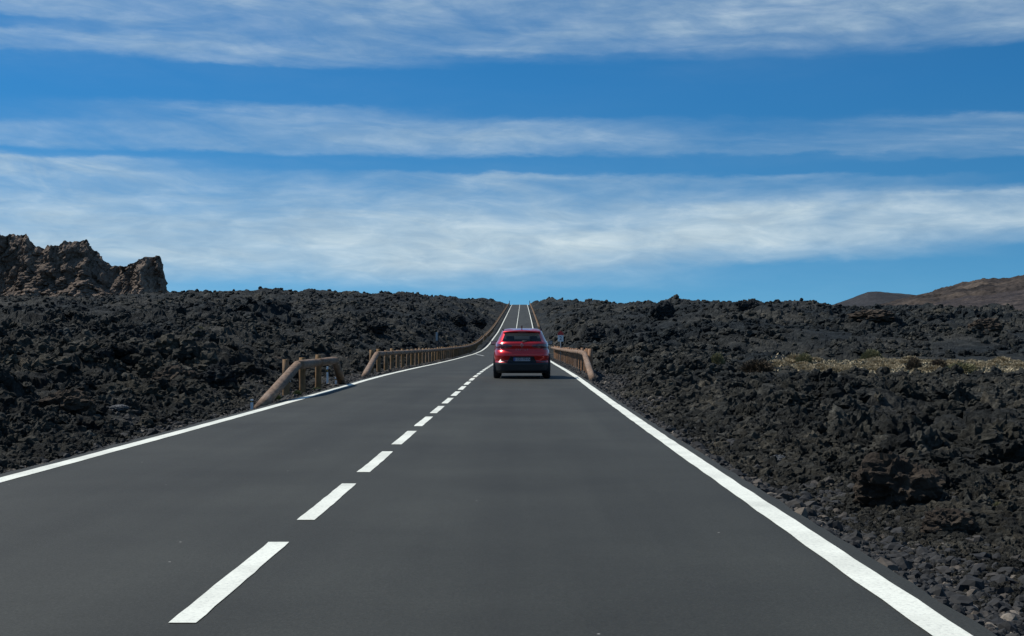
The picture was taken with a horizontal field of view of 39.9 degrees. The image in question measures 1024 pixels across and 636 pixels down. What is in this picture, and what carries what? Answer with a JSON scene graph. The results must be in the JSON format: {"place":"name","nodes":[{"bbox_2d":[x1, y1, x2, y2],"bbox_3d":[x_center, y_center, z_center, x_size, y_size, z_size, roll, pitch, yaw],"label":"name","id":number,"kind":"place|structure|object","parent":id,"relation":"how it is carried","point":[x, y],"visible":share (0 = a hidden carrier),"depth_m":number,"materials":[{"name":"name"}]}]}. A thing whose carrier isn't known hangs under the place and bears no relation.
{"place":"outdoors","nodes":[
{"label":"outdoors","id":0,"kind":"place"},
{"bbox_2d":[0,234,167,296],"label":"cliffs","id":1,"kind":"structure","parent":0,"point":[82,268],"depth_m":902.33,"materials":[{"name":"grey stone"}]},
{"bbox_2d":[0,305,996,635],"bbox_3d":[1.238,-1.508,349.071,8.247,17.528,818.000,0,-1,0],"label":"road","id":2,"kind":"structure","parent":0,"point":[556,503],"depth_m":9.09,"materials":[{"name":"grey asphalt"}]},
{"bbox_2d":[168,542,287,622],"bbox_3d":[-1.431,1.348,7.397,0.132,0.001,2.480,0,-1,0],"label":"road centre dash","id":3,"kind":"object","parent":2,"relation":"on","point":[203,605],"visible":1,"depth_m":7.09,"materials":[{"name":"paint"}]},
{"bbox_2d":[0,305,511,481],"bbox_3d":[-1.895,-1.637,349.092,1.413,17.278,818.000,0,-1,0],"label":"road edge line","id":4,"kind":"object","parent":2,"relation":"on","point":[35,470],"visible":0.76,"depth_m":17.97,"materials":[{"name":"paint"}]},
{"bbox_2d":[297,483,355,519],"bbox_3d":[-1.409,1.407,10.947,0.131,0.001,2.480,0,-1,0],"label":"road centre dash","id":5,"kind":"object","parent":2,"relation":"on","point":[324,504],"visible":1,"depth_m":10.74,"materials":[{"name":"paint"}]},
{"bbox_2d":[357,451,392,471],"bbox_3d":[-1.389,1.465,14.496,0.132,0.001,2.480,0,-1,0],"label":"road centre dash","id":6,"kind":"object","parent":2,"relation":"on","point":[373,463],"visible":1,"depth_m":14.40,"materials":[{"name":"paint"}]},
{"bbox_2d":[392,431,415,443],"bbox_3d":[-1.369,1.522,18.046,0.133,0.002,2.480,0,-1,0],"label":"road centre dash","id":7,"kind":"object","parent":2,"relation":"on","point":[403,438],"visible":1,"depth_m":17.97,"materials":[{"name":"paint"}]},
{"bbox_2d":[414,417,431,425],"bbox_3d":[-1.347,1.575,21.595,0.135,0.004,2.480,0,-1,0],"label":"road centre dash","id":8,"kind":"object","parent":2,"relation":"on","point":[423,421],"visible":1,"depth_m":21.48,"materials":[{"name":"paint"}]},
{"bbox_2d":[430,406,443,412],"bbox_3d":[-1.325,1.626,25.145,0.131,0.006,2.480,0,-1,0],"label":"road centre dash","id":9,"kind":"object","parent":2,"relation":"on","point":[437,409],"visible":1,"depth_m":25.09,"materials":[{"name":"paint"}]},
{"bbox_2d":[442,398,452,402],"bbox_3d":[-1.305,1.675,28.695,0.130,0.007,2.480,0,-1,0],"label":"road centre dash","id":10,"kind":"object","parent":2,"relation":"on","point":[447,400],"visible":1,"depth_m":28.68,"materials":[{"name":"paint"}]},
{"bbox_2d":[491,326,552,377],"bbox_3d":[0.316,1.078,45.388,2.010,1.647,4.199,0,-1,0],"label":"red car","id":11,"kind":"object","parent":2,"relation":"on","point":[521,350],"visible":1,"depth_m":43.42,"materials":[{"name":"paint"}]},
{"bbox_2d":[527,305,972,635],"bbox_3d":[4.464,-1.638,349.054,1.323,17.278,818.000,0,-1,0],"label":"road edge line","id":12,"kind":"object","parent":2,"relation":"on","point":[928,619],"visible":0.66,"depth_m":8.32,"materials":[{"name":"paint"}]},
{"bbox_2d":[0,286,1023,611],"bbox_3d":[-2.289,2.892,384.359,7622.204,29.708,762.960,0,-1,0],"label":"lava field","id":13,"kind":"structure","parent":0,"point":[22,314],"depth_m":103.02,"materials":[{"name":"black stone"}]},
{"bbox_2d":[37,389,96,414],"bbox_3d":[-6.294,1.275,20.098,0.831,0.545,0.639,0,-1,0],"label":"boulder","id":14,"kind":"object","parent":13,"relation":"on","point":[75,401],"visible":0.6,"depth_m":19.87,"materials":[{"name":"black stone"}]},
{"bbox_2d":[94,347,113,359],"bbox_3d":[-9.750,0.903,33.748,0.483,0.440,0.434,0,-1,0],"label":"boulder","id":15,"kind":"object","parent":13,"relation":"on","point":[106,352],"visible":0.65,"depth_m":33.61,"materials":[{"name":"black stone"}]},
{"bbox_2d":[109,404,129,410],"bbox_3d":[-6.082,1.395,21.863,0.311,0.119,0.260,0,-1,0],"label":"boulder","id":16,"kind":"object","parent":13,"relation":"on","point":[120,407],"visible":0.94,"depth_m":21.78,"materials":[{"name":"grey stone"}]},
{"bbox_2d":[151,365,199,380],"bbox_3d":[-7.316,1.442,30.543,1.000,0.863,0.960,1,-1,-39],"label":"boulder","id":17,"kind":"object","parent":13,"relation":"on","point":[171,372],"visible":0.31,"depth_m":30.27,"materials":[{"name":"grey stone"}]},
{"bbox_2d":[199,362,237,386],"bbox_3d":[-6.140,1.256,29.517,0.807,0.673,0.687,0,-1,0],"label":"boulder","id":18,"kind":"object","parent":13,"relation":"on","point":[218,374],"visible":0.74,"depth_m":29.32,"materials":[{"name":"black stone"}]},
{"bbox_2d":[250,399,252,409],"bbox_3d":[-4.901,1.739,26.602,0.052,0.420,0.038,0,-1,0],"label":"marker post","id":19,"kind":"object","parent":13,"relation":"on","point":[251,403],"visible":0.59,"depth_m":26.59,"materials":[{"name":"white plastic"}]},
{"bbox_2d":[254,355,345,408],"bbox_3d":[-4.949,1.579,33.614,0.622,1.345,13.445,0,-1,0],"label":"log barrier","id":20,"kind":"object","parent":13,"relation":"on","point":[280,384],"visible":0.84,"depth_m":32.35,"materials":[{"name":"brown wood"}]},
{"bbox_2d":[326,366,327,383],"bbox_3d":[-5.361,1.817,41.005,0.057,0.820,0.042,0,-1,0],"label":"marker post","id":21,"kind":"object","parent":13,"relation":"on","point":[326,374],"visible":0.64,"depth_m":40.99,"materials":[{"name":"white plastic"}]},
{"bbox_2d":[366,321,387,333],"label":"boulder","id":22,"kind":"object","parent":13,"relation":"on","point":[378,327],"visible":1,"depth_m":97.53,"materials":[{"name":"black stone"}]},
{"bbox_2d":[361,336,483,376],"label":"log barrier","id":23,"kind":"object","parent":13,"relation":"on","point":[433,354],"visible":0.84,"depth_m":73.31,"materials":[{"name":"brown wood"}]},
{"bbox_2d":[436,331,438,346],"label":"metal post","id":24,"kind":"object","parent":13,"relation":"on","point":[437,336],"visible":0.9,"depth_m":107.98,"materials":[{"name":"metal"}]},
{"bbox_2d":[450,314,466,326],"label":"boulder","id":25,"kind":"object","parent":13,"relation":"on","point":[458,320],"visible":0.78,"depth_m":215.74,"materials":[{"name":"black stone"}]},
{"bbox_2d":[470,317,486,328],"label":"boulder","id":26,"kind":"object","parent":13,"relation":"on","point":[480,323],"visible":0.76,"depth_m":260.77,"materials":[{"name":"black stone"}]},
{"bbox_2d":[483,303,509,340],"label":"log barrier","id":27,"kind":"object","parent":13,"relation":"on","point":[488,333],"visible":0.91,"depth_m":263.78,"materials":[{"name":"brown wood"}]},
{"bbox_2d":[0,357,1023,635],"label":"roadside gravel","id":28,"kind":"structure","parent":13,"relation":"on","point":[996,615],"depth_m":9.62,"materials":[{"name":"black gravel"}]},
{"bbox_2d":[529,303,539,329],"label":"log barrier","id":29,"kind":"object","parent":13,"relation":"on","point":[536,319],"visible":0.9,"depth_m":336.22,"materials":[{"name":"brown wood"}]},
{"bbox_2d":[558,331,563,359],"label":"kilometre sign","id":30,"kind":"object","parent":13,"relation":"on","point":[560,336],"visible":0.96,"depth_m":99.96,"materials":[{"name":"metal"}]},
{"bbox_2d":[551,346,595,380],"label":"log barrier","id":31,"kind":"object","parent":13,"relation":"on","point":[582,358],"visible":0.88,"depth_m":67.94,"materials":[{"name":"brown wood"}]},
{"bbox_2d":[580,326,606,342],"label":"boulder","id":32,"kind":"object","parent":13,"relation":"on","point":[592,334],"visible":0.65,"depth_m":135.06,"materials":[{"name":"black stone"}]},
{"bbox_2d":[650,300,674,320],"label":"boulder","id":33,"kind":"object","parent":13,"relation":"on","point":[660,311],"visible":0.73,"depth_m":170.32,"materials":[{"name":"black stone"}]},
{"bbox_2d":[709,352,724,365],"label":"shrub","id":34,"kind":"object","parent":13,"relation":"on","point":[717,357],"visible":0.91,"depth_m":65.74,"materials":[{"name":"green plant"}]},
{"bbox_2d":[734,300,748,310],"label":"boulder","id":35,"kind":"object","parent":13,"relation":"on","point":[742,305],"visible":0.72,"depth_m":174.56,"materials":[{"name":"black stone"}]},
{"bbox_2d":[747,300,759,308],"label":"boulder","id":36,"kind":"object","parent":13,"relation":"on","point":[752,304],"visible":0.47,"depth_m":180.04,"materials":[{"name":"black stone"}]},
{"bbox_2d":[739,358,775,372],"bbox_3d":[10.780,2.126,61.880,1.832,0.765,1.789,1,-1,-43],"label":"shrub","id":37,"kind":"object","parent":13,"relation":"on","point":[752,366],"visible":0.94,"depth_m":61.59,"materials":[{"name":"plant"}]},
{"bbox_2d":[768,359,785,366],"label":"grass tussock","id":38,"kind":"object","parent":13,"relation":"on","point":[780,362],"depth_m":75.96,"materials":[{"name":"beige plant"}]},
{"bbox_2d":[771,454,785,461],"bbox_3d":[2.967,1.621,15.662,0.284,0.225,0.230,0,-1,0],"label":"boulder","id":39,"kind":"object","parent":13,"relation":"on","point":[779,457],"visible":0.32,"depth_m":15.63,"materials":[{"name":"grey stone"}]},
{"bbox_2d":[783,359,795,363],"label":"grass tussock","id":40,"kind":"object","parent":13,"relation":"on","point":[791,361],"depth_m":84.02,"materials":[{"name":"beige plant"}]},
{"bbox_2d":[785,353,798,359],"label":"grass tussock","id":41,"kind":"object","parent":13,"relation":"on","point":[792,355],"depth_m":87.16,"materials":[{"name":"beige plant"}]},
{"bbox_2d":[794,361,810,364],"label":"grass tussock","id":42,"kind":"object","parent":13,"relation":"on","point":[800,362],"depth_m":79.87,"materials":[{"name":"beige plant"}]},
{"bbox_2d":[795,351,812,363],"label":"shrub","id":43,"kind":"object","parent":13,"relation":"on","point":[803,356],"visible":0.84,"depth_m":83.67,"materials":[{"name":"green plant"}]},
{"bbox_2d":[797,365,813,369],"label":"grass tussock","id":44,"kind":"object","parent":13,"relation":"on","point":[805,367],"depth_m":70.07,"materials":[{"name":"beige plant"}]},
{"bbox_2d":[797,364,813,367],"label":"grass tussock","id":45,"kind":"object","parent":13,"relation":"on","point":[804,365],"depth_m":71.88,"materials":[{"name":"beige plant"}]},
{"bbox_2d":[813,357,823,361],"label":"grass tussock","id":46,"kind":"object","parent":13,"relation":"on","point":[818,359],"depth_m":87.07,"materials":[{"name":"beige plant"}]},
{"bbox_2d":[817,364,829,370],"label":"grass tussock","id":47,"kind":"object","parent":13,"relation":"on","point":[822,367],"depth_m":70.84,"materials":[{"name":"beige plant"}]},
{"bbox_2d":[825,365,843,371],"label":"grass tussock","id":48,"kind":"object","parent":13,"relation":"on","point":[836,368],"depth_m":68.02,"materials":[{"name":"beige plant"}]},
{"bbox_2d":[833,363,850,367],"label":"grass tussock","id":49,"kind":"object","parent":13,"relation":"on","point":[839,365],"depth_m":73.77,"materials":[{"name":"beige plant"}]},
{"bbox_2d":[847,309,895,322],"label":"boulder","id":50,"kind":"object","parent":13,"relation":"on","point":[874,316],"visible":0.93,"depth_m":113.70,"materials":[{"name":"stone"}]},
{"bbox_2d":[860,348,883,359],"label":"shrub","id":51,"kind":"object","parent":13,"relation":"on","point":[869,353],"visible":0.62,"depth_m":91.53,"materials":[{"name":"green plant"}]},
{"bbox_2d":[865,366,878,370],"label":"grass tussock","id":52,"kind":"object","parent":13,"relation":"on","point":[872,368],"depth_m":69.67,"materials":[{"name":"beige plant"}]},
{"bbox_2d":[870,359,884,363],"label":"grass tussock","id":53,"kind":"object","parent":13,"relation":"on","point":[878,360],"depth_m":80.19,"materials":[{"name":"beige plant"}]},
{"bbox_2d":[874,362,896,366],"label":"grass tussock","id":54,"kind":"object","parent":13,"relation":"on","point":[884,364],"depth_m":74.22,"materials":[{"name":"beige plant"}]},
{"bbox_2d":[883,359,901,365],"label":"grass tussock","id":55,"kind":"object","parent":13,"relation":"on","point":[892,362],"depth_m":78.45,"materials":[{"name":"beige plant"}]},
{"bbox_2d":[851,451,948,507],"bbox_3d":[3.226,1.448,11.783,0.780,0.684,0.614,0,-1,0],"label":"boulder","id":56,"kind":"object","parent":13,"relation":"on","point":[893,480],"visible":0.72,"depth_m":11.62,"materials":[{"name":"black stone"}]},
{"bbox_2d":[900,358,908,363],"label":"grass tussock","id":57,"kind":"object","parent":13,"relation":"on","point":[903,361],"depth_m":81.21,"materials":[{"name":"beige plant"}]},
{"bbox_2d":[901,355,918,359],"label":"grass tussock","id":58,"kind":"object","parent":13,"relation":"on","point":[906,357],"depth_m":86.00,"materials":[{"name":"beige plant"}]},
{"bbox_2d":[906,356,922,370],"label":"shrub","id":59,"kind":"object","parent":13,"relation":"on","point":[912,363],"visible":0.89,"depth_m":69.71,"materials":[{"name":"brown plant"}]},
{"bbox_2d":[925,364,941,370],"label":"grass tussock","id":60,"kind":"object","parent":13,"relation":"on","point":[931,367],"depth_m":69.47,"materials":[{"name":"plant"}]},
{"bbox_2d":[929,358,947,367],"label":"shrub","id":61,"kind":"object","parent":13,"relation":"on","point":[939,362],"visible":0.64,"depth_m":71.69,"materials":[{"name":"brown plant"}]},
{"bbox_2d":[920,506,978,533],"bbox_3d":[3.166,1.514,10.260,0.430,0.295,0.300,0,-1,0],"label":"boulder","id":62,"kind":"object","parent":13,"relation":"on","point":[936,520],"visible":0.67,"depth_m":10.17,"materials":[{"name":"grey stone"}]},
{"bbox_2d":[946,362,977,372],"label":"shrub","id":63,"kind":"object","parent":13,"relation":"on","point":[970,368],"visible":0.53,"depth_m":67.51,"materials":[{"name":"plant"}]},
{"bbox_2d":[968,362,988,367],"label":"grass tussock","id":64,"kind":"object","parent":13,"relation":"on","point":[978,363],"depth_m":74.92,"materials":[{"name":"beige plant"}]},
{"bbox_2d":[967,317,1002,333],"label":"boulder","id":65,"kind":"object","parent":13,"relation":"on","point":[991,324],"visible":0.75,"depth_m":104.13,"materials":[{"name":"brown stone"}]},
{"bbox_2d":[987,358,1003,363],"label":"grass tussock","id":66,"kind":"object","parent":13,"relation":"on","point":[998,361],"depth_m":82.46,"materials":[{"name":"beige plant"}]},
{"bbox_2d":[994,355,1014,361],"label":"grass tussock","id":67,"kind":"object","parent":13,"relation":"on","point":[1004,359],"depth_m":85.49,"materials":[{"name":"beige plant"}]},
{"bbox_2d":[998,361,1013,366],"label":"grass tussock","id":68,"kind":"object","parent":13,"relation":"on","point":[1005,363],"depth_m":77.70,"materials":[{"name":"beige plant"}]},
{"bbox_2d":[1012,362,1023,367],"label":"grass tussock","id":69,"kind":"object","parent":13,"relation":"on","point":[1018,364],"depth_m":75.75,"materials":[{"name":"beige plant"}]},
{"bbox_2d":[0,0,1023,304],"label":"sky","id":70,"kind":"structure","parent":0,"point":[519,152],"materials":[{"name":"blue"}]},
{"bbox_2d":[832,291,911,306],"bbox_3d":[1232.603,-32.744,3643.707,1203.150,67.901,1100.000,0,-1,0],"label":"cone hill","id":71,"kind":"structure","parent":0,"point":[868,299],"depth_m":3453.16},
{"bbox_2d":[768,354,1023,373],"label":"dry grass","id":72,"kind":"structure","parent":0,"point":[1004,369],"depth_m":75.41,"materials":[{"name":"beige plant"}]},
{"bbox_2d":[881,275,1023,305],"bbox_3d":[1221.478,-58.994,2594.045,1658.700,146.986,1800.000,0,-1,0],"label":"brown hill","id":73,"kind":"structure","parent":0,"point":[985,286],"depth_m":2363.59,"materials":[{"name":"brown soil"}]},
{"bbox_2d":[933,290,1023,310],"bbox_3d":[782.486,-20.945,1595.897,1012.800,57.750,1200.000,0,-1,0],"label":"dark hill","id":74,"kind":"structure","parent":0,"point":[1015,299],"depth_m":1345.08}
]}

